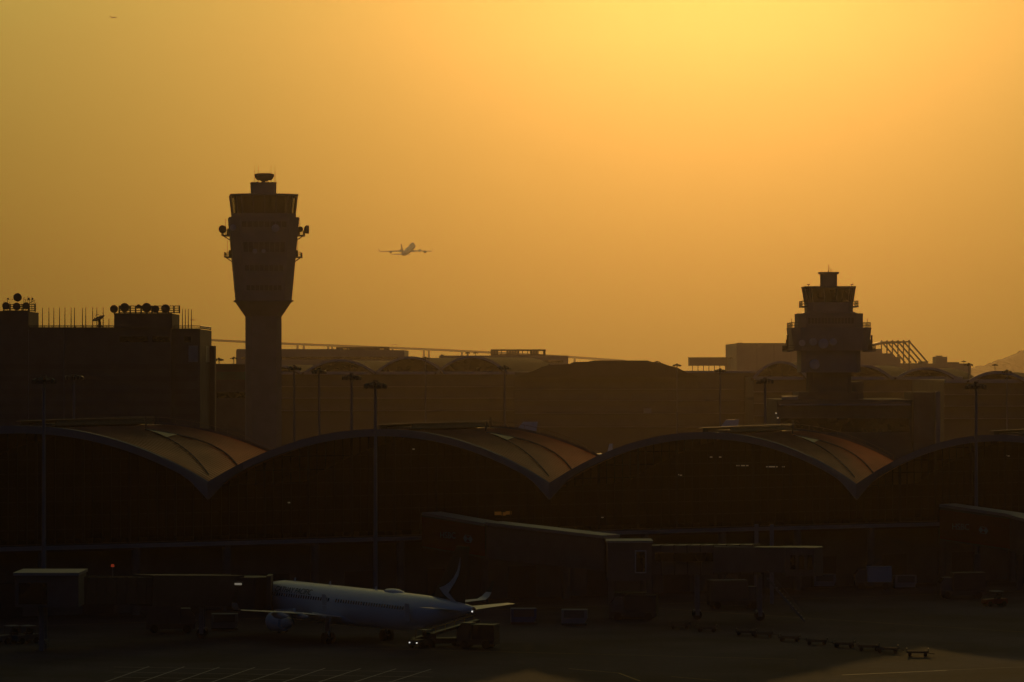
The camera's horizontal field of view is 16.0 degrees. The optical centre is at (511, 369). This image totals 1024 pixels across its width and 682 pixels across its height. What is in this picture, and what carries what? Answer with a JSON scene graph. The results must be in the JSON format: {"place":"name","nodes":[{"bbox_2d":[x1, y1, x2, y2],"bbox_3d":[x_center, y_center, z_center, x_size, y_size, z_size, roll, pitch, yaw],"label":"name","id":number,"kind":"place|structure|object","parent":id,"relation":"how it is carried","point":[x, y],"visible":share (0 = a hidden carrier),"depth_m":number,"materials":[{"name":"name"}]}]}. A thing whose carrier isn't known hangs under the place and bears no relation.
{"place":"outdoors","nodes":[
{"label":"outdoors","id":0,"kind":"place"},
{"bbox_2d":[13,564,272,650],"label":"boarding bridge","id":1,"kind":"structure","parent":0,"point":[42,589],"depth_m":397.53,"materials":[{"name":"paint"}]},
{"bbox_2d":[216,364,244,438],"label":"pier building","id":2,"kind":"structure","parent":0,"point":[230,397],"depth_m":1120.00,"materials":[{"name":"concrete"}]},
{"bbox_2d":[219,173,308,449],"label":"control tower","id":3,"kind":"structure","parent":0,"point":[264,231],"depth_m":1033.22,"materials":[{"name":"concrete"}]},
{"bbox_2d":[229,195,297,214],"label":"cab window","id":4,"kind":"structure","parent":3,"relation":"in","point":[238,203],"depth_m":1031.16,"materials":[{"name":"black"}]},
{"bbox_2d":[236,347,408,364],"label":"cargo building","id":5,"kind":"structure","parent":0,"point":[303,356],"depth_m":2250.00,"materials":[{"name":"metal"}]},
{"bbox_2d":[379,242,432,255],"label":"jumbo jet","id":6,"kind":"object","parent":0,"point":[409,249],"visible":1,"depth_m":5150.48,"materials":[{"name":"metal"}]},
{"bbox_2d":[212,339,622,361],"bbox_3d":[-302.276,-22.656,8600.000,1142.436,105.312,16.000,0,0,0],"label":"sea bridge","id":7,"kind":"structure","parent":0,"point":[391,348],"depth_m":8592.00,"materials":[{"name":"concrete"}]},
{"bbox_2d":[439,349,567,371],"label":"cargo building","id":8,"kind":"structure","parent":0,"point":[551,360],"depth_m":2250.00,"materials":[{"name":"metal"}]},
{"bbox_2d":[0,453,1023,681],"bbox_3d":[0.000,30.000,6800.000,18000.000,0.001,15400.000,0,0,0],"label":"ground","id":9,"kind":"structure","parent":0,"point":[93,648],"depth_m":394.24,"materials":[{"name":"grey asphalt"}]},
{"bbox_2d":[0,625,22,643],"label":"tow tractor","id":10,"kind":"object","parent":9,"relation":"on","point":[6,638],"visible":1,"depth_m":398.91,"materials":[{"name":"paint"}]},
{"bbox_2d":[11,625,38,643],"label":"tow tractor","id":11,"kind":"object","parent":9,"relation":"on","point":[29,635],"visible":0.97,"depth_m":398.95,"materials":[{"name":"paint"}]},
{"bbox_2d":[31,375,56,568],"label":"lamp mast","id":12,"kind":"object","parent":9,"relation":"on","point":[43,380],"visible":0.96,"depth_m":429.81,"materials":[{"name":"metal"}]},
{"bbox_2d":[64,373,83,418],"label":"lamp mast","id":13,"kind":"object","parent":9,"relation":"on","point":[73,376],"visible":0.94,"depth_m":564.81,"materials":[{"name":"metal"}]},
{"bbox_2d":[0,301,215,429],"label":"office block","id":14,"kind":"structure","parent":9,"relation":"on","point":[146,364],"depth_m":700.00,"materials":[{"name":"concrete"}]},
{"bbox_2d":[2,293,35,311],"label":"antenna rack","id":15,"kind":"object","parent":14,"relation":"on","point":[17,297],"visible":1,"depth_m":701.21,"materials":[{"name":"metal"}]},
{"bbox_2d":[93,314,104,324],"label":"satellite dish","id":16,"kind":"object","parent":14,"relation":"on","point":[100,317],"visible":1,"depth_m":705.85,"materials":[{"name":"metal"}]},
{"bbox_2d":[110,303,179,312],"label":"antenna rack","id":17,"kind":"object","parent":14,"relation":"on","point":[144,307],"visible":1,"depth_m":701.20,"materials":[{"name":"metal"}]},
{"bbox_2d":[146,606,194,632],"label":"service truck","id":18,"kind":"object","parent":9,"relation":"on","point":[162,617],"visible":0.98,"depth_m":414.44,"materials":[{"name":"metal"}]},
{"bbox_2d":[211,613,237,628],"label":"cargo container","id":19,"kind":"object","parent":9,"relation":"on","point":[224,620],"visible":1,"depth_m":418.39,"materials":[{"name":"metal"}]},
{"bbox_2d":[214,615,234,621],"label":"door","id":20,"kind":"structure","parent":19,"relation":"in","point":[217,618],"depth_m":418.36,"materials":[{"name":"paint"}]},
{"bbox_2d":[287,365,300,441],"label":"lamp mast","id":21,"kind":"object","parent":9,"relation":"on","point":[293,367],"visible":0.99,"depth_m":744.82,"materials":[{"name":"metal"}]},
{"bbox_2d":[312,369,326,434],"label":"lamp mast","id":22,"kind":"object","parent":9,"relation":"on","point":[319,371],"visible":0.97,"depth_m":729.83,"materials":[{"name":"metal"}]},
{"bbox_2d":[342,373,360,429],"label":"lamp mast","id":23,"kind":"object","parent":9,"relation":"on","point":[351,376],"visible":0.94,"depth_m":564.82,"materials":[{"name":"metal"}]},
{"bbox_2d":[232,546,513,643],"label":"parked airliner","id":24,"kind":"object","parent":9,"relation":"on","point":[391,609],"visible":0.97,"depth_m":395.30,"materials":[{"name":"metal"}]},
{"bbox_2d":[322,594,326,611],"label":"door","id":25,"kind":"structure","parent":24,"relation":"in","point":[323,595],"depth_m":402.53,"materials":[{"name":"white metal"}]},
{"bbox_2d":[405,603,409,620],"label":"door","id":26,"kind":"structure","parent":24,"relation":"in","point":[407,613],"depth_m":388.72,"materials":[{"name":"white metal"}]},
{"bbox_2d":[363,380,387,589],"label":"lamp mast","id":27,"kind":"object","parent":9,"relation":"on","point":[375,385],"visible":0.97,"depth_m":449.81,"materials":[{"name":"metal"}]},
{"bbox_2d":[282,356,549,445],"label":"terminal hall","id":28,"kind":"structure","parent":9,"relation":"on","point":[468,388],"depth_m":1400.00,"materials":[{"name":"brown glass"}]},
{"bbox_2d":[408,629,435,647],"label":"tow tractor","id":29,"kind":"object","parent":9,"relation":"on","point":[422,642],"visible":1,"depth_m":392.04,"materials":[{"name":"metal"}]},
{"bbox_2d":[421,357,429,421],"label":"lamp mast","id":30,"kind":"object","parent":9,"relation":"on","point":[424,358],"visible":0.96,"depth_m":1249.79,"materials":[{"name":"metal"}]},
{"bbox_2d":[411,614,479,646],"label":"belt loader","id":31,"kind":"object","parent":9,"relation":"on","point":[441,640],"visible":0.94,"depth_m":393.63,"materials":[{"name":"metal"}]},
{"bbox_2d":[456,622,498,648],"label":"van","id":32,"kind":"object","parent":9,"relation":"on","point":[484,635],"visible":1,"depth_m":390.82,"materials":[{"name":"metal"}]},
{"bbox_2d":[498,365,510,425],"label":"lamp mast","id":33,"kind":"object","parent":9,"relation":"on","point":[504,367],"visible":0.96,"depth_m":869.80,"materials":[{"name":"metal"}]},
{"bbox_2d":[0,413,1023,618],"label":"airport concourse","id":34,"kind":"structure","parent":9,"relation":"on","point":[127,496],"depth_m":469.54,"materials":[{"name":"metal"}]},
{"bbox_2d":[0,582,22,616],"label":"service door","id":35,"kind":"structure","parent":34,"relation":"in","point":[7,590],"depth_m":440.58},
{"bbox_2d":[82,604,113,613],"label":"service door","id":36,"kind":"structure","parent":34,"relation":"in","point":[99,608],"depth_m":446.54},
{"bbox_2d":[180,606,198,610],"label":"service door","id":37,"kind":"structure","parent":34,"relation":"in","point":[192,607],"depth_m":453.07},
{"bbox_2d":[260,574,289,580],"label":"service door","id":38,"kind":"structure","parent":34,"relation":"in","point":[276,577],"depth_m":459.25,"materials":[{"name":"brown metal"}]},
{"bbox_2d":[345,571,372,588],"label":"service door","id":39,"kind":"structure","parent":34,"relation":"in","point":[360,579],"depth_m":465.12,"materials":[{"name":"brown metal"}]},
{"bbox_2d":[428,569,444,595],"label":"service door","id":40,"kind":"structure","parent":34,"relation":"in","point":[434,575],"depth_m":470.60,"materials":[{"name":"black"}]},
{"bbox_2d":[508,566,535,597],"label":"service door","id":41,"kind":"structure","parent":34,"relation":"in","point":[521,579],"depth_m":477.43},
{"bbox_2d":[587,569,607,594],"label":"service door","id":42,"kind":"structure","parent":34,"relation":"in","point":[597,583],"depth_m":483.29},
{"bbox_2d":[663,574,689,592],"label":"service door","id":43,"kind":"structure","parent":34,"relation":"in","point":[671,583],"depth_m":489.71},
{"bbox_2d":[738,572,763,588],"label":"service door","id":44,"kind":"structure","parent":34,"relation":"in","point":[750,577],"depth_m":495.84,"materials":[{"name":"black"}]},
{"bbox_2d":[811,556,835,586],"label":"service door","id":45,"kind":"structure","parent":34,"relation":"in","point":[829,562],"depth_m":502.42,"materials":[{"name":"brown metal"}]},
{"bbox_2d":[882,554,906,574],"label":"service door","id":46,"kind":"structure","parent":34,"relation":"in","point":[898,562],"depth_m":508.35,"materials":[{"name":"brown metal"}]},
{"bbox_2d":[952,552,973,571],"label":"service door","id":47,"kind":"structure","parent":34,"relation":"in","point":[961,561],"depth_m":514.34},
{"bbox_2d":[21,591,1016,680],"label":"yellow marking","id":48,"kind":"object","parent":9,"relation":"on","point":[646,655],"visible":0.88,"depth_m":389.71,"materials":[{"name":"yellow paint"}]},
{"bbox_2d":[510,608,536,623],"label":"cargo container","id":49,"kind":"object","parent":9,"relation":"on","point":[523,615],"visible":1,"depth_m":427.75,"materials":[{"name":"paint"}]},
{"bbox_2d":[514,609,533,616],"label":"door","id":50,"kind":"structure","parent":49,"relation":"in","point":[519,612],"depth_m":427.76,"materials":[{"name":"paint"}]},
{"bbox_2d":[518,422,537,430],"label":"widebody airliner","id":51,"kind":"object","parent":9,"relation":"on","point":[530,424],"visible":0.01,"depth_m":902.81,"materials":[{"name":"metal"}]},
{"bbox_2d":[106,666,1010,681],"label":"white marking","id":52,"kind":"object","parent":9,"relation":"on","point":[342,674],"visible":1,"depth_m":358.01,"materials":[{"name":"white paint"}]},
{"bbox_2d":[561,609,587,624],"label":"cargo container","id":53,"kind":"object","parent":9,"relation":"on","point":[574,616],"visible":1,"depth_m":425.86,"materials":[{"name":"metal"}]},
{"bbox_2d":[564,610,583,617],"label":"door","id":54,"kind":"structure","parent":53,"relation":"in","point":[567,614],"depth_m":425.78,"materials":[{"name":"paint"}]},
{"bbox_2d":[610,594,657,620],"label":"service truck","id":55,"kind":"object","parent":9,"relation":"on","point":[637,605],"visible":1,"depth_m":435.26,"materials":[{"name":"metal"}]},
{"bbox_2d":[515,360,756,452],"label":"central terminal hall","id":56,"kind":"structure","parent":9,"relation":"on","point":[600,405],"depth_m":1300.00,"materials":[{"name":"brown glass"}]},
{"bbox_2d":[599,420,738,454],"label":"widebody airliner","id":57,"kind":"object","parent":9,"relation":"on","point":[725,423],"visible":0.01,"depth_m":941.19,"materials":[{"name":"metal"}]},
{"bbox_2d":[673,363,680,432],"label":"lamp mast","id":58,"kind":"object","parent":9,"relation":"on","point":[676,365],"visible":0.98,"depth_m":1249.87,"materials":[{"name":"metal"}]},
{"bbox_2d":[670,621,694,628],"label":"baggage dolly","id":59,"kind":"object","parent":9,"relation":"on","point":[685,625],"visible":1,"depth_m":420.44,"materials":[{"name":"metal"}]},
{"bbox_2d":[696,624,722,631],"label":"baggage dolly","id":60,"kind":"object","parent":9,"relation":"on","point":[715,628],"visible":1,"depth_m":416.06,"materials":[{"name":"metal"}]},
{"bbox_2d":[714,368,725,426],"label":"lamp mast","id":61,"kind":"object","parent":9,"relation":"on","point":[720,370],"visible":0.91,"depth_m":939.83,"materials":[{"name":"metal"}]},
{"bbox_2d":[707,579,756,608],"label":"catering truck","id":62,"kind":"object","parent":9,"relation":"on","point":[721,592],"visible":0.91,"depth_m":456.00,"materials":[{"name":"metal"}]},
{"bbox_2d":[736,628,756,635],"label":"baggage dolly","id":63,"kind":"object","parent":9,"relation":"on","point":[738,632],"visible":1,"depth_m":409.66,"materials":[{"name":"metal"}]},
{"bbox_2d":[753,632,775,637],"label":"baggage dolly","id":64,"kind":"object","parent":9,"relation":"on","point":[769,634],"visible":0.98,"depth_m":407.04,"materials":[{"name":"metal"}]},
{"bbox_2d":[756,377,773,424],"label":"lamp mast","id":65,"kind":"object","parent":9,"relation":"on","point":[764,380],"visible":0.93,"depth_m":619.82,"materials":[{"name":"metal"}]},
{"bbox_2d":[770,524,773,603],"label":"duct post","id":66,"kind":"object","parent":9,"relation":"on","point":[772,573],"visible":0.71,"depth_m":466.00,"materials":[{"name":"grey metal"}]},
{"bbox_2d":[778,633,805,641],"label":"baggage dolly","id":67,"kind":"object","parent":9,"relation":"on","point":[796,638],"visible":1,"depth_m":401.27,"materials":[{"name":"metal"}]},
{"bbox_2d":[806,637,832,644],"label":"baggage dolly","id":68,"kind":"object","parent":9,"relation":"on","point":[809,641],"visible":1,"depth_m":396.14,"materials":[{"name":"metal"}]},
{"bbox_2d":[814,574,835,586],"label":"cargo container","id":69,"kind":"object","parent":9,"relation":"on","point":[826,580],"visible":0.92,"depth_m":499.17,"materials":[{"name":"metal"}]},
{"bbox_2d":[816,575,833,580],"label":"door","id":70,"kind":"structure","parent":69,"relation":"in","point":[825,577],"depth_m":499.12,"materials":[{"name":"paint"}]},
{"bbox_2d":[833,639,855,647],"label":"baggage dolly","id":71,"kind":"object","parent":9,"relation":"on","point":[838,644],"visible":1,"depth_m":392.19,"materials":[{"name":"metal"}]},
{"bbox_2d":[766,381,939,459],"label":"gate building","id":72,"kind":"structure","parent":9,"relation":"on","point":[906,425],"depth_m":790.00,"materials":[{"name":"concrete"}]},
{"bbox_2d":[782,271,875,391],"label":"ramp tower","id":73,"kind":"structure","parent":72,"relation":"on","point":[828,340],"depth_m":793.50,"materials":[{"name":"concrete"}]},
{"bbox_2d":[802,287,855,302],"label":"cab window","id":74,"kind":"structure","parent":73,"relation":"in","point":[814,294],"depth_m":794.87,"materials":[{"name":"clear glass"}]},
{"bbox_2d":[744,361,973,425],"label":"terminal hall","id":75,"kind":"structure","parent":9,"relation":"on","point":[895,382],"depth_m":1250.00,"materials":[{"name":"brown glass"}]},
{"bbox_2d":[858,643,879,650],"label":"baggage dolly","id":76,"kind":"object","parent":9,"relation":"on","point":[860,647],"visible":0.96,"depth_m":388.08,"materials":[{"name":"metal"}]},
{"bbox_2d":[854,566,891,588],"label":"box truck","id":77,"kind":"object","parent":9,"relation":"on","point":[881,576],"visible":1,"depth_m":496.26,"materials":[{"name":"metal"}]},
{"bbox_2d":[876,644,903,652],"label":"baggage dolly","id":78,"kind":"object","parent":9,"relation":"on","point":[880,649],"visible":1,"depth_m":384.94,"materials":[{"name":"metal"}]},
{"bbox_2d":[873,340,927,370],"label":"steel hangar","id":79,"kind":"structure","parent":9,"relation":"on","point":[909,365],"depth_m":2609.55,"materials":[{"name":"grey metal"}]},
{"bbox_2d":[892,575,916,588],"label":"cargo container","id":80,"kind":"object","parent":9,"relation":"on","point":[903,581],"visible":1,"depth_m":496.61,"materials":[{"name":"metal"}]},
{"bbox_2d":[897,576,914,582],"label":"door","id":81,"kind":"structure","parent":80,"relation":"in","point":[899,578],"depth_m":496.57,"materials":[{"name":"paint"}]},
{"bbox_2d":[906,648,934,656],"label":"baggage dolly","id":82,"kind":"object","parent":9,"relation":"on","point":[911,652],"visible":1,"depth_m":380.45,"materials":[{"name":"metal"}]},
{"bbox_2d":[918,356,970,376],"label":"hangar","id":83,"kind":"structure","parent":9,"relation":"on","point":[939,362],"depth_m":2650.00,"materials":[{"name":"paint"}]},
{"bbox_2d":[937,572,985,598],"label":"box truck","id":84,"kind":"object","parent":9,"relation":"on","point":[973,584],"visible":1,"depth_m":476.53,"materials":[{"name":"metal"}]},
{"bbox_2d":[912,371,1023,441],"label":"terminal hall","id":85,"kind":"structure","parent":9,"relation":"on","point":[957,409],"depth_m":1120.00,"materials":[{"name":"brown glass"}]},
{"bbox_2d":[965,381,986,553],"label":"lamp mast","id":86,"kind":"object","parent":9,"relation":"on","point":[975,385],"visible":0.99,"depth_m":499.81,"materials":[{"name":"metal"}]},
{"bbox_2d":[981,590,1007,606],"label":"tow tractor","id":87,"kind":"object","parent":9,"relation":"on","point":[998,600],"visible":1,"depth_m":461.09,"materials":[{"name":"metal"}]},
{"bbox_2d":[1002,370,1011,429],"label":"lamp mast","id":88,"kind":"object","parent":9,"relation":"on","point":[1006,371],"visible":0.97,"depth_m":1059.86,"materials":[{"name":"metal"}]},
{"bbox_2d":[0,0,1023,370],"label":"sky","id":89,"kind":"structure","parent":0,"point":[663,181],"materials":[{"name":"orange"}]},
{"bbox_2d":[422,511,822,621],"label":"boarding bridge","id":90,"kind":"structure","parent":0,"point":[614,557],"depth_m":439.00,"materials":[{"name":"paint"}]},
{"bbox_2d":[636,552,644,571],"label":"window","id":91,"kind":"structure","parent":90,"relation":"in","point":[640,556],"depth_m":437.90,"materials":[{"name":"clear glass"}]},
{"bbox_2d":[635,550,645,572],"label":"window frame","id":92,"kind":"structure","parent":90,"relation":"in","point":[635,550],"depth_m":437.90,"materials":[{"name":"black metal"}]},
{"bbox_2d":[790,555,795,568],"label":"cab window","id":93,"kind":"structure","parent":90,"relation":"in","point":[792,557],"depth_m":432.06,"materials":[{"name":"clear glass"}]},
{"bbox_2d":[799,555,803,568],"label":"cab window","id":94,"kind":"structure","parent":90,"relation":"in","point":[801,557],"depth_m":432.06,"materials":[{"name":"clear glass"}]},
{"bbox_2d":[807,555,811,568],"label":"cab window","id":95,"kind":"structure","parent":90,"relation":"in","point":[809,557],"depth_m":432.06,"materials":[{"name":"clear glass"}]},
{"bbox_2d":[726,343,802,376],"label":"warehouse","id":96,"kind":"structure","parent":0,"point":[751,356],"depth_m":2300.00,"materials":[{"name":"paint"}]},
{"bbox_2d":[688,357,726,370],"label":"canopy building","id":97,"kind":"structure","parent":96,"relation":"attached to","point":[707,361],"depth_m":2400.00,"materials":[{"name":"metal"}]},
{"bbox_2d":[861,349,900,376],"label":"stepped warehouse","id":98,"kind":"structure","parent":0,"point":[878,357],"depth_m":2350.00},
{"bbox_2d":[939,503,1023,590],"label":"boarding bridge","id":99,"kind":"structure","parent":0,"point":[982,526],"depth_m":494.00,"materials":[{"name":"paint"}]},
{"bbox_2d":[971,350,1023,376],"bbox_3d":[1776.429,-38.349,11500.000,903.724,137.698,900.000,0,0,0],"label":"hill","id":100,"kind":"structure","parent":0,"point":[1014,362],"depth_m":11337.34,"materials":[{"name":"brown"}]}
]}

